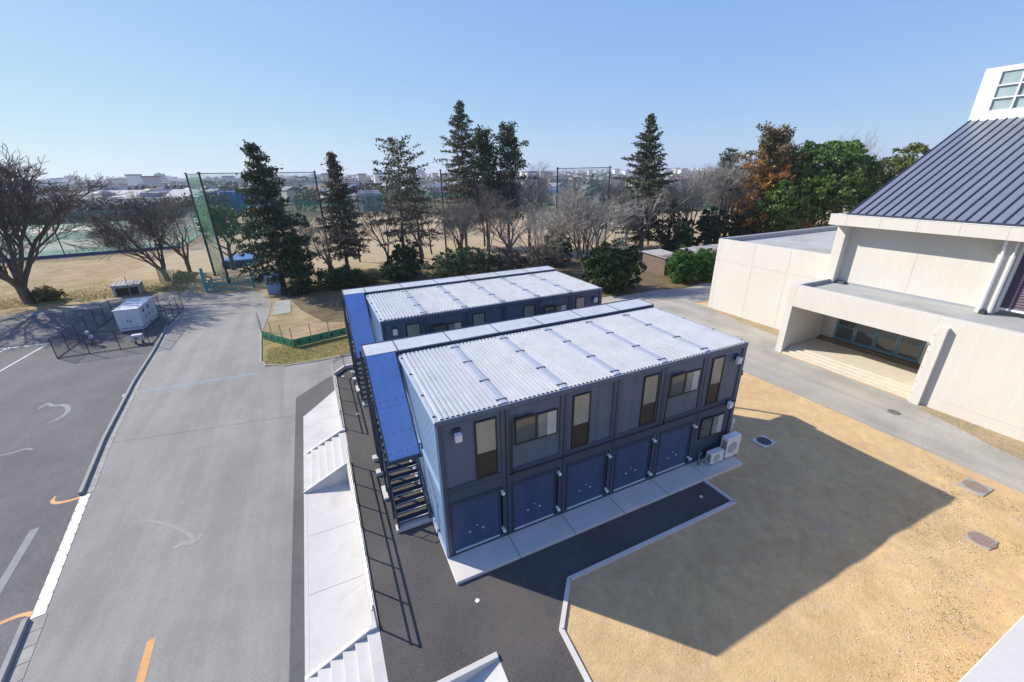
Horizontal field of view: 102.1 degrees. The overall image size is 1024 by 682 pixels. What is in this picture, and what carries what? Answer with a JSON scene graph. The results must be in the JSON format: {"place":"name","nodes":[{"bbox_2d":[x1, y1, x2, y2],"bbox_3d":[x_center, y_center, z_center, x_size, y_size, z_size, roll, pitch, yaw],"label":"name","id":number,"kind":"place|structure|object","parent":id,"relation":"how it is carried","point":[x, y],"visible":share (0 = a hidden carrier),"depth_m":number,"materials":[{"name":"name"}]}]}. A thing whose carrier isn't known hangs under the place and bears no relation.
{"place":"outdoors","nodes":[
{"label":"outdoors","id":0,"kind":"place"},
{"bbox_2d":[0,302,168,668],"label":"parking lot","id":1,"kind":"structure","parent":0,"point":[90,389],"depth_m":24.97,"materials":[{"name":"asphalt"}]},
{"bbox_2d":[0,527,39,593],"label":"road marking","id":2,"kind":"object","parent":1,"relation":"on","point":[13,564],"visible":1,"depth_m":15.82,"materials":[{"name":"paint"}]},
{"bbox_2d":[48,293,183,358],"bbox_3d":[-36.606,-1.923,39.397,6.118,1.800,12.068,-11,24,-23],"label":"cage fence","id":3,"kind":"object","parent":1,"relation":"on","point":[113,330],"visible":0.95,"depth_m":36.57,"materials":[{"name":"grey metal"}]},
{"bbox_2d":[111,296,157,332],"bbox_3d":[-36.779,-2.640,40.631,1.950,2.206,4.600,-11,24,-23],"label":"electrical cubicle","id":4,"kind":"object","parent":1,"relation":"on","point":[136,313],"visible":0.96,"depth_m":39.19,"materials":[{"name":"white paint"}]},
{"bbox_2d":[0,272,193,309],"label":"grass","id":5,"kind":"structure","parent":0,"point":[83,299],"depth_m":51.61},
{"bbox_2d":[0,221,197,253],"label":"court ground","id":6,"kind":"structure","parent":0,"point":[53,247],"depth_m":95.80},
{"bbox_2d":[0,217,216,257],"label":"court ground","id":7,"kind":"structure","parent":0,"point":[74,236],"depth_m":102.65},
{"bbox_2d":[0,290,355,681],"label":"road","id":8,"kind":"structure","parent":0,"point":[212,603],"depth_m":17.31,"materials":[{"name":"asphalt"}]},
{"bbox_2d":[0,617,30,681],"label":"kerb","id":9,"kind":"structure","parent":8,"relation":"on","point":[13,650],"depth_m":12.63,"materials":[{"name":"concrete"}]},
{"bbox_2d":[5,613,47,681],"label":"gutter blocks","id":10,"kind":"structure","parent":8,"relation":"on","point":[17,673],"depth_m":12.71,"materials":[{"name":"concrete"}]},
{"bbox_2d":[30,493,90,618],"bbox_3d":[-17.613,8.092,16.342,0.360,0.048,6.831,-15,26,-31],"label":"road marking","id":11,"kind":"object","parent":8,"relation":"on","point":[44,599],"visible":1,"depth_m":15.70,"materials":[{"name":"paint"}]},
{"bbox_2d":[84,382,140,493],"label":"gutter blocks","id":12,"kind":"structure","parent":8,"relation":"on","point":[93,480],"depth_m":22.61,"materials":[{"name":"concrete"}]},
{"bbox_2d":[78,325,167,495],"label":"kerb","id":13,"kind":"structure","parent":8,"relation":"on","point":[84,484],"depth_m":24.20,"materials":[{"name":"concrete"}]},
{"bbox_2d":[303,415,309,675],"bbox_3d":[-4.324,10.930,8.860,0.126,0.134,38.340,-11,24,-23],"label":"apron edging","id":14,"kind":"object","parent":8,"relation":"on","point":[307,646],"visible":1,"depth_m":14.72,"materials":[{"name":"concrete"}]},
{"bbox_2d":[289,376,334,681],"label":"asphalt patch","id":15,"kind":"object","parent":8,"relation":"on","point":[309,400],"visible":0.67,"depth_m":16.44,"materials":[{"name":"asphalt"}]},
{"bbox_2d":[306,391,370,671],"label":"apron pavement","id":16,"kind":"structure","parent":0,"point":[339,615],"depth_m":15.36,"materials":[{"name":"concrete"}]},
{"bbox_2d":[303,429,350,493],"bbox_3d":[-9.118,5.833,20.331,2.170,1.100,3.120,-11,24,-23],"label":"concrete stair","id":17,"kind":"object","parent":16,"relation":"on","point":[325,463],"visible":0.85,"depth_m":19.93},
{"bbox_2d":[305,623,388,681],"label":"concrete stair","id":18,"kind":"object","parent":16,"relation":"on","point":[359,657],"visible":0.87,"depth_m":11.71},
{"bbox_2d":[0,169,892,364],"bbox_3d":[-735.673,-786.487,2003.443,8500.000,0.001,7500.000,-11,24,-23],"label":"ground","id":19,"kind":"structure","parent":0,"point":[78,273],"depth_m":56.84,"materials":[{"name":"soil"}]},
{"bbox_2d":[25,284,68,302],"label":"shrub","id":20,"kind":"object","parent":19,"relation":"on","point":[43,293],"visible":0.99,"depth_m":48.81,"materials":[{"name":"green plant"}]},
{"bbox_2d":[0,143,133,304],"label":"bare tree","id":21,"kind":"object","parent":19,"relation":"on","point":[18,281],"visible":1,"depth_m":46.12,"materials":[{"name":"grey plant"}]},
{"bbox_2d":[0,244,179,262],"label":"blue wind screen","id":22,"kind":"object","parent":19,"relation":"on","point":[80,254],"visible":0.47,"depth_m":78.77,"materials":[{"name":"fabric"}]},
{"bbox_2d":[0,188,237,225],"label":"distant woods","id":23,"kind":"object","parent":19,"relation":"on","point":[210,196],"visible":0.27,"depth_m":148.11,"materials":[{"name":"brown plant"}]},
{"bbox_2d":[109,279,144,296],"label":"garden shed","id":24,"kind":"structure","parent":19,"relation":"on","point":[120,288],"depth_m":51.31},
{"bbox_2d":[63,185,194,280],"bbox_3d":[-50.204,-13.800,54.927,14.992,13.045,13.941,-11,24,-23],"label":"bare tree","id":25,"kind":"object","parent":19,"relation":"on","point":[115,238],"visible":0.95,"depth_m":54.65,"materials":[{"name":"brown plant"}]},
{"bbox_2d":[256,310,346,346],"bbox_3d":[-19.051,-1.182,36.830,8.289,1.800,5.097,-5,22,-9],"label":"fence","id":26,"kind":"object","parent":19,"relation":"on","point":[291,342],"visible":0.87,"depth_m":35.84,"materials":[{"name":"metal"}]},
{"bbox_2d":[263,336,350,363],"bbox_3d":[-17.006,0.170,35.838,8.500,0.001,7.900,-11,24,-23],"label":"turf patch","id":27,"kind":"object","parent":19,"relation":"on","point":[267,344],"visible":0.67,"depth_m":34.21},
{"bbox_2d":[265,335,352,365],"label":"grass","id":28,"kind":"structure","parent":27,"relation":"on","point":[286,355],"depth_m":34.05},
{"bbox_2d":[301,213,348,272],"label":"bare tree","id":29,"kind":"object","parent":19,"relation":"on","point":[327,259],"visible":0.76,"depth_m":56.02,"materials":[{"name":"brown plant"}]},
{"bbox_2d":[309,150,371,271],"bbox_3d":[-24.451,-17.921,58.991,7.875,16.727,7.781,5,23,15],"label":"conifer","id":30,"kind":"object","parent":19,"relation":"on","point":[339,191],"visible":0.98,"depth_m":58.08,"materials":[{"name":"green plant"}]},
{"bbox_2d":[347,464,377,624],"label":"retaining wall","id":31,"kind":"structure","parent":19,"relation":"on","point":[372,618],"depth_m":14.36,"materials":[{"name":"concrete"}]},
{"bbox_2d":[346,447,378,628],"bbox_3d":[-5.770,6.639,15.545,0.127,0.961,8.360,-11,24,-23],"label":"handrail","id":32,"kind":"object","parent":31,"relation":"on","point":[368,580],"visible":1,"depth_m":14.07,"materials":[{"name":"metal"}]},
{"bbox_2d":[6,172,752,203],"bbox_3d":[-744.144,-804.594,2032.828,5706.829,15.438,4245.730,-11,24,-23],"label":"distant woods","id":33,"kind":"object","parent":19,"relation":"on","point":[223,187],"visible":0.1,"depth_m":284.43,"materials":[{"name":"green plant"}]},
{"bbox_2d":[5,166,855,193],"bbox_3d":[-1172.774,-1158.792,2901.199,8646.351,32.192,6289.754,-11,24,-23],"label":"distant town","id":34,"kind":"object","parent":19,"relation":"on","point":[134,180],"visible":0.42,"depth_m":426.39},
{"bbox_2d":[229,174,856,204],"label":"distant woods","id":35,"kind":"object","parent":19,"relation":"on","point":[309,194],"visible":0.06,"depth_m":190.28,"materials":[{"name":"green plant"}]},
{"bbox_2d":[721,120,812,235],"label":"conifer","id":36,"kind":"object","parent":19,"relation":"on","point":[778,147],"visible":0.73,"depth_m":68.75,"materials":[{"name":"brown plant"}]},
{"bbox_2d":[752,179,813,232],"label":"evergreen tree","id":37,"kind":"object","parent":19,"relation":"on","point":[778,212],"visible":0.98,"depth_m":66.71,"materials":[{"name":"green plant"}]},
{"bbox_2d":[768,139,891,228],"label":"evergreen tree","id":38,"kind":"object","parent":19,"relation":"on","point":[831,183],"visible":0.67,"depth_m":66.42,"materials":[{"name":"green plant"}]},
{"bbox_2d":[708,63,1023,441],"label":"gymnasium","id":39,"kind":"structure","parent":19,"relation":"on","point":[909,262],"depth_m":25.96,"materials":[{"name":"concrete"}]},
{"bbox_2d":[833,319,857,342],"bbox_3d":[24.326,-1.008,30.150,0.127,2.120,1.250,-11,24,-23],"label":"entrance door","id":40,"kind":"structure","parent":39,"relation":"in","point":[845,330],"depth_m":30.25,"materials":[{"name":"glass"}]},
{"bbox_2d":[852,324,878,349],"bbox_3d":[24.868,-0.583,29.083,0.127,2.120,1.250,-11,24,-23],"label":"entrance door","id":41,"kind":"structure","parent":39,"relation":"in","point":[865,336],"depth_m":29.18,"materials":[{"name":"glass"}]},
{"bbox_2d":[872,329,900,355],"bbox_3d":[25.409,-0.159,28.015,0.127,2.120,1.250,-11,24,-23],"label":"entrance door","id":42,"kind":"structure","parent":39,"relation":"in","point":[886,342],"depth_m":28.12,"materials":[{"name":"glass"}]},
{"bbox_2d":[894,335,925,362],"bbox_3d":[25.951,0.265,26.948,0.127,2.120,1.250,-11,24,-23],"label":"entrance door","id":43,"kind":"structure","parent":39,"relation":"in","point":[908,348],"depth_m":27.05,"materials":[{"name":"glass"}]},
{"bbox_2d":[859,142,930,196],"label":"evergreen tree","id":44,"kind":"object","parent":19,"relation":"on","point":[899,164],"visible":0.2,"depth_m":69.58,"materials":[{"name":"green plant"}]},
{"bbox_2d":[107,211,820,281],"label":"sports field","id":45,"kind":"structure","parent":0,"point":[199,257],"depth_m":81.09,"materials":[{"name":"soil"}]},
{"bbox_2d":[115,189,220,271],"bbox_3d":[-50.042,-15.613,60.071,12.119,12.362,17.129,-7,23,-14],"label":"bare tree","id":46,"kind":"object","parent":45,"relation":"on","point":[184,256],"visible":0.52,"depth_m":61.16,"materials":[{"name":"brown plant"}]},
{"bbox_2d":[183,173,215,275],"bbox_3d":[-43.943,-16.196,58.508,0.440,14.100,0.440,-11,24,-23],"label":"netting pole","id":47,"kind":"object","parent":45,"relation":"on","point":[205,242],"visible":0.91,"depth_m":58.47,"materials":[{"name":"metal"}]},
{"bbox_2d":[186,173,226,277],"bbox_3d":[-41.345,-15.478,56.173,7.123,13.444,0.086,19,29,40],"label":"ball net","id":48,"kind":"object","parent":47,"relation":"hanging from","point":[209,231],"visible":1,"depth_m":56.20,"materials":[{"name":"teal"}]},
{"bbox_2d":[195,205,243,269],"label":"evergreen tree","id":49,"kind":"object","parent":45,"relation":"on","point":[221,220],"visible":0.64,"depth_m":61.90,"materials":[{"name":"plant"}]},
{"bbox_2d":[236,194,359,221],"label":"boundary net","id":50,"kind":"object","parent":45,"relation":"on","point":[299,206],"visible":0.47,"depth_m":139.84,"materials":[{"name":"fabric"}]},
{"bbox_2d":[356,191,470,215],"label":"boundary net","id":51,"kind":"object","parent":45,"relation":"on","point":[434,194],"visible":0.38,"depth_m":146.15,"materials":[{"name":"fabric"}]},
{"bbox_2d":[396,166,445,265],"bbox_3d":[-13.596,-18.460,62.587,7.027,14.674,8.803,1,22,6],"label":"bare tree","id":52,"kind":"object","parent":45,"relation":"on","point":[418,225],"visible":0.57,"depth_m":61.20,"materials":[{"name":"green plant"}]},
{"bbox_2d":[427,194,483,248],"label":"bare tree","id":53,"kind":"object","parent":45,"relation":"on","point":[465,208],"visible":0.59,"depth_m":67.19,"materials":[{"name":"brown plant"}]},
{"bbox_2d":[427,99,491,247],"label":"conifer","id":54,"kind":"object","parent":45,"relation":"on","point":[458,160],"visible":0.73,"depth_m":73.22,"materials":[{"name":"green plant"}]},
{"bbox_2d":[453,124,503,250],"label":"conifer","id":55,"kind":"object","parent":45,"relation":"on","point":[479,144],"visible":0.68,"depth_m":70.39,"materials":[{"name":"green plant"}]},
{"bbox_2d":[458,175,517,252],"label":"bare tree","id":56,"kind":"object","parent":45,"relation":"on","point":[488,207],"visible":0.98,"depth_m":63.19,"materials":[{"name":"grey plant"}]},
{"bbox_2d":[467,201,543,252],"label":"bare tree","id":57,"kind":"object","parent":45,"relation":"on","point":[503,223],"visible":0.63,"depth_m":66.69,"materials":[{"name":"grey plant"}]},
{"bbox_2d":[481,120,539,244],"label":"conifer","id":58,"kind":"object","parent":45,"relation":"on","point":[508,155],"visible":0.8,"depth_m":70.90,"materials":[{"name":"green plant"}]},
{"bbox_2d":[504,160,556,247],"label":"bare tree","id":59,"kind":"object","parent":45,"relation":"on","point":[530,188],"visible":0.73,"depth_m":72.15,"materials":[{"name":"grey plant"}]},
{"bbox_2d":[567,171,631,250],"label":"bare tree","id":60,"kind":"object","parent":45,"relation":"on","point":[604,188],"visible":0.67,"depth_m":68.39,"materials":[{"name":"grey plant"}]},
{"bbox_2d":[601,113,696,247],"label":"conifer","id":61,"kind":"object","parent":45,"relation":"on","point":[648,153],"visible":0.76,"depth_m":71.08,"materials":[{"name":"green plant"}]},
{"bbox_2d":[646,199,693,250],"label":"ivy clad tree","id":62,"kind":"object","parent":45,"relation":"on","point":[668,243],"visible":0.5,"depth_m":73.64,"materials":[{"name":"green plant"}]},
{"bbox_2d":[663,183,713,249],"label":"bare tree","id":63,"kind":"object","parent":45,"relation":"on","point":[683,204],"visible":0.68,"depth_m":71.30,"materials":[{"name":"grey plant"}]},
{"bbox_2d":[663,164,726,235],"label":"bare tree","id":64,"kind":"object","parent":45,"relation":"on","point":[701,185],"visible":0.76,"depth_m":72.83,"materials":[{"name":"grey plant"}]},
{"bbox_2d":[694,206,731,245],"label":"shrub","id":65,"kind":"object","parent":45,"relation":"on","point":[710,226],"visible":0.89,"depth_m":70.76,"materials":[{"name":"green plant"}]},
{"bbox_2d":[700,150,763,234],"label":"bare tree","id":66,"kind":"object","parent":45,"relation":"on","point":[736,177],"visible":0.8,"depth_m":72.29,"materials":[{"name":"grey plant"}]},
{"bbox_2d":[728,209,763,236],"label":"shrub","id":67,"kind":"object","parent":45,"relation":"on","point":[742,230],"visible":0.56,"depth_m":70.98,"materials":[{"name":"green plant"}]},
{"bbox_2d":[279,257,660,321],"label":"woodland floor","id":68,"kind":"structure","parent":0,"point":[303,302],"depth_m":50.56,"materials":[{"name":"brown soil"}]},
{"bbox_2d":[221,139,321,288],"bbox_3d":[-28.703,-14.245,49.046,10.425,17.532,9.028,-11,24,-23],"label":"conifer","id":69,"kind":"object","parent":68,"relation":"on","point":[272,222],"visible":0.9,"depth_m":48.33,"materials":[{"name":"green plant"}]},
{"bbox_2d":[278,233,321,296],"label":"conifer","id":70,"kind":"object","parent":68,"relation":"on","point":[296,258],"visible":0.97,"depth_m":49.55,"materials":[{"name":"green plant"}]},
{"bbox_2d":[315,264,367,289],"bbox_3d":[-21.717,-8.228,52.779,6.359,3.198,4.714,-11,24,-23],"label":"shrub","id":71,"kind":"object","parent":68,"relation":"on","point":[340,277],"visible":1,"depth_m":51.99,"materials":[{"name":"green plant"}]},
{"bbox_2d":[338,184,404,260],"bbox_3d":[-19.152,-16.330,59.233,6.686,13.388,9.896,13,26,31],"label":"bare tree","id":72,"kind":"object","parent":68,"relation":"on","point":[373,231],"visible":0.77,"depth_m":57.88,"materials":[{"name":"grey plant"}]},
{"bbox_2d":[363,134,435,246],"bbox_3d":[-15.226,-18.067,56.828,9.065,18.329,10.599,-4,22,-8],"label":"conifer","id":73,"kind":"object","parent":68,"relation":"on","point":[401,195],"visible":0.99,"depth_m":54.72,"materials":[{"name":"green plant"}]},
{"bbox_2d":[379,258,419,281],"bbox_3d":[-15.383,-9.791,56.621,4.962,3.003,5.010,9,24,24],"label":"shrub","id":74,"kind":"object","parent":68,"relation":"on","point":[399,269],"visible":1,"depth_m":55.86,"materials":[{"name":"green plant"}]},
{"bbox_2d":[387,237,424,269],"bbox_3d":[-14.971,-11.967,58.586,5.153,5.542,4.145,-11,24,-23],"label":"shrub","id":75,"kind":"object","parent":68,"relation":"on","point":[400,253],"visible":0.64,"depth_m":57.82,"materials":[{"name":"green plant"}]},
{"bbox_2d":[418,246,497,277],"bbox_3d":[-7.043,-10.232,55.185,10.839,4.637,6.865,-11,24,-23],"label":"shrub","id":76,"kind":"object","parent":68,"relation":"on","point":[464,261],"visible":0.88,"depth_m":54.37,"materials":[{"name":"green plant"}]},
{"bbox_2d":[431,204,489,254],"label":"bare tree","id":77,"kind":"object","parent":68,"relation":"on","point":[458,225],"visible":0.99,"depth_m":59.94,"materials":[{"name":"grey plant"}]},
{"bbox_2d":[481,247,526,271],"bbox_3d":[-1.263,-11.311,58.454,7.022,3.983,5.110,-11,24,-23],"label":"shrub","id":78,"kind":"object","parent":68,"relation":"on","point":[506,262],"visible":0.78,"depth_m":57.84,"materials":[{"name":"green plant"}]},
{"bbox_2d":[502,202,570,266],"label":"bare tree","id":79,"kind":"object","parent":68,"relation":"on","point":[537,236],"visible":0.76,"depth_m":51.50,"materials":[{"name":"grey plant"}]},
{"bbox_2d":[520,241,570,269],"bbox_3d":[4.709,-11.551,58.035,7.536,4.552,6.026,-11,24,-23],"label":"shrub","id":80,"kind":"object","parent":68,"relation":"on","point":[547,259],"visible":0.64,"depth_m":57.20,"materials":[{"name":"green plant"}]},
{"bbox_2d":[529,171,644,282],"bbox_3d":[8.911,-12.851,48.920,13.159,13.768,11.906,7,23,19],"label":"bare tree","id":81,"kind":"object","parent":68,"relation":"on","point":[571,219],"visible":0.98,"depth_m":47.21,"materials":[{"name":"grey plant"}]},
{"bbox_2d":[621,184,671,256],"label":"bare tree","id":82,"kind":"object","parent":68,"relation":"on","point":[650,217],"visible":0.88,"depth_m":67.22,"materials":[{"name":"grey plant"}]},
{"bbox_2d":[641,249,672,275],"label":"garden shed","id":83,"kind":"structure","parent":68,"relation":"on","point":[654,260],"depth_m":57.91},
{"bbox_2d":[672,217,697,249],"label":"shrub","id":84,"kind":"object","parent":68,"relation":"on","point":[683,232],"visible":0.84,"depth_m":67.63,"materials":[{"name":"green plant"}]},
{"bbox_2d":[0,0,1023,180],"label":"sky","id":85,"kind":"structure","parent":0,"point":[107,88],"materials":[{"name":"blue"}]},
{"bbox_2d":[348,271,711,332],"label":"woodland floor","id":86,"kind":"structure","parent":0,"point":[647,284],"depth_m":51.72,"materials":[{"name":"soil"}]},
{"bbox_2d":[581,239,646,292],"bbox_3d":[11.989,-8.992,49.024,7.865,6.352,7.598,-11,24,-23],"label":"shrub","id":87,"kind":"object","parent":86,"relation":"on","point":[614,267],"visible":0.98,"depth_m":47.45,"materials":[{"name":"green plant"}]},
{"bbox_2d":[663,244,703,283],"bbox_3d":[21.705,-9.748,52.436,4.641,4.881,4.141,-11,24,-23],"label":"shrub","id":88,"kind":"object","parent":86,"relation":"on","point":[680,268],"visible":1,"depth_m":51.61,"materials":[{"name":"green plant"}]},
{"bbox_2d":[693,247,716,281],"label":"shrub","id":89,"kind":"object","parent":86,"relation":"on","point":[707,260],"visible":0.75,"depth_m":52.57,"materials":[{"name":"green plant"}]},
{"bbox_2d":[335,366,729,681],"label":"plaza","id":90,"kind":"structure","parent":0,"point":[436,622],"depth_m":13.53,"materials":[{"name":"asphalt"}]},
{"bbox_2d":[437,652,507,681],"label":"access ramp","id":91,"kind":"structure","parent":90,"relation":"on","point":[488,668],"depth_m":11.18,"materials":[{"name":"concrete"}]},
{"bbox_2d":[410,456,742,584],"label":"foundation slab","id":92,"kind":"structure","parent":90,"relation":"on","point":[482,559],"depth_m":15.80,"materials":[{"name":"concrete"}]},
{"bbox_2d":[359,298,748,557],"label":"container building","id":93,"kind":"structure","parent":92,"relation":"on","point":[525,422],"depth_m":15.84,"materials":[{"name":"blue paint"}]},
{"bbox_2d":[474,416,498,479],"bbox_3d":[-0.820,3.491,13.452,0.770,2.210,0.050,-11,24,-23],"label":"window","id":94,"kind":"structure","parent":93,"relation":"in","point":[485,431],"depth_m":13.43,"materials":[{"name":"beige glass"}]},
{"bbox_2d":[514,408,557,445],"bbox_3d":[0.836,2.885,14.010,1.690,1.100,0.120,-11,24,-23],"label":"window","id":95,"kind":"structure","parent":93,"relation":"in","point":[532,426],"depth_m":14.05,"materials":[{"name":"grey glass"}]},
{"bbox_2d":[571,391,591,448],"bbox_3d":[2.486,2.856,14.877,0.760,2.210,0.050,-11,24,-23],"label":"window","id":96,"kind":"structure","parent":93,"relation":"in","point":[581,412],"depth_m":14.86,"materials":[{"name":"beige glass"}]},
{"bbox_2d":[639,373,659,426],"bbox_3d":[5.348,2.306,16.111,0.750,2.210,0.050,-11,24,-23],"label":"window","id":97,"kind":"structure","parent":93,"relation":"in","point":[651,382],"depth_m":16.09,"materials":[{"name":"beige glass"}]},
{"bbox_2d":[668,368,701,398],"bbox_3d":[6.980,1.681,16.649,1.640,1.070,0.120,-11,24,-23],"label":"window","id":98,"kind":"structure","parent":93,"relation":"in","point":[685,382],"depth_m":16.69,"materials":[{"name":"grey glass"}]},
{"bbox_2d":[698,412,724,439],"bbox_3d":[8.931,3.788,18.476,1.500,1.110,0.120,-11,24,-23],"label":"window","id":99,"kind":"structure","parent":93,"relation":"in","point":[709,426],"depth_m":18.51,"materials":[{"name":"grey glass"}]},
{"bbox_2d":[705,355,725,404],"bbox_3d":[8.604,1.680,17.514,0.710,2.210,0.050,-11,24,-23],"label":"window","id":100,"kind":"structure","parent":93,"relation":"in","point":[718,363],"depth_m":17.49,"materials":[{"name":"beige glass"}]},
{"bbox_2d":[720,431,741,459],"bbox_3d":[10.036,4.802,19.054,0.884,1.120,0.357,-11,24,-23],"label":"air conditioner","id":101,"kind":"object","parent":92,"relation":"on","point":[730,443],"visible":0.98,"depth_m":18.86,"materials":[{"name":"white paint"}]},
{"bbox_2d":[559,479,735,681],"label":"plot kerb","id":102,"kind":"structure","parent":90,"relation":"on","point":[578,662],"depth_m":14.20,"materials":[{"name":"concrete"}]},
{"bbox_2d":[601,283,711,308],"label":"street","id":103,"kind":"structure","parent":0,"point":[665,298],"depth_m":45.91,"materials":[{"name":"concrete"}]},
{"bbox_2d":[352,300,1023,681],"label":"earth lot","id":104,"kind":"structure","parent":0,"point":[756,634],"depth_m":13.68,"materials":[{"name":"soil"}]},
{"bbox_2d":[958,615,1023,681],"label":"annex","id":105,"kind":"object","parent":104,"relation":"on","point":[1001,659],"depth_m":8.49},
{"bbox_2d":[661,303,1023,493],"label":"street","id":106,"kind":"structure","parent":0,"point":[852,398],"depth_m":23.67,"materials":[{"name":"concrete"}]},
{"bbox_2d":[811,470,1023,681],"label":"gravel","id":107,"kind":"structure","parent":0,"point":[929,557],"depth_m":13.07,"materials":[{"name":"gravel"}]},
{"bbox_2d":[920,406,1023,459],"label":"verge","id":108,"kind":"structure","parent":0,"point":[987,436],"depth_m":20.54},
{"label":"foundation slab","id":109,"kind":"structure","parent":0,"visible":0},
{"bbox_2d":[340,265,602,406],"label":"container building","id":110,"kind":"structure","parent":109,"relation":"on","point":[378,313],"depth_m":24.70,"materials":[{"name":"blue paint"}]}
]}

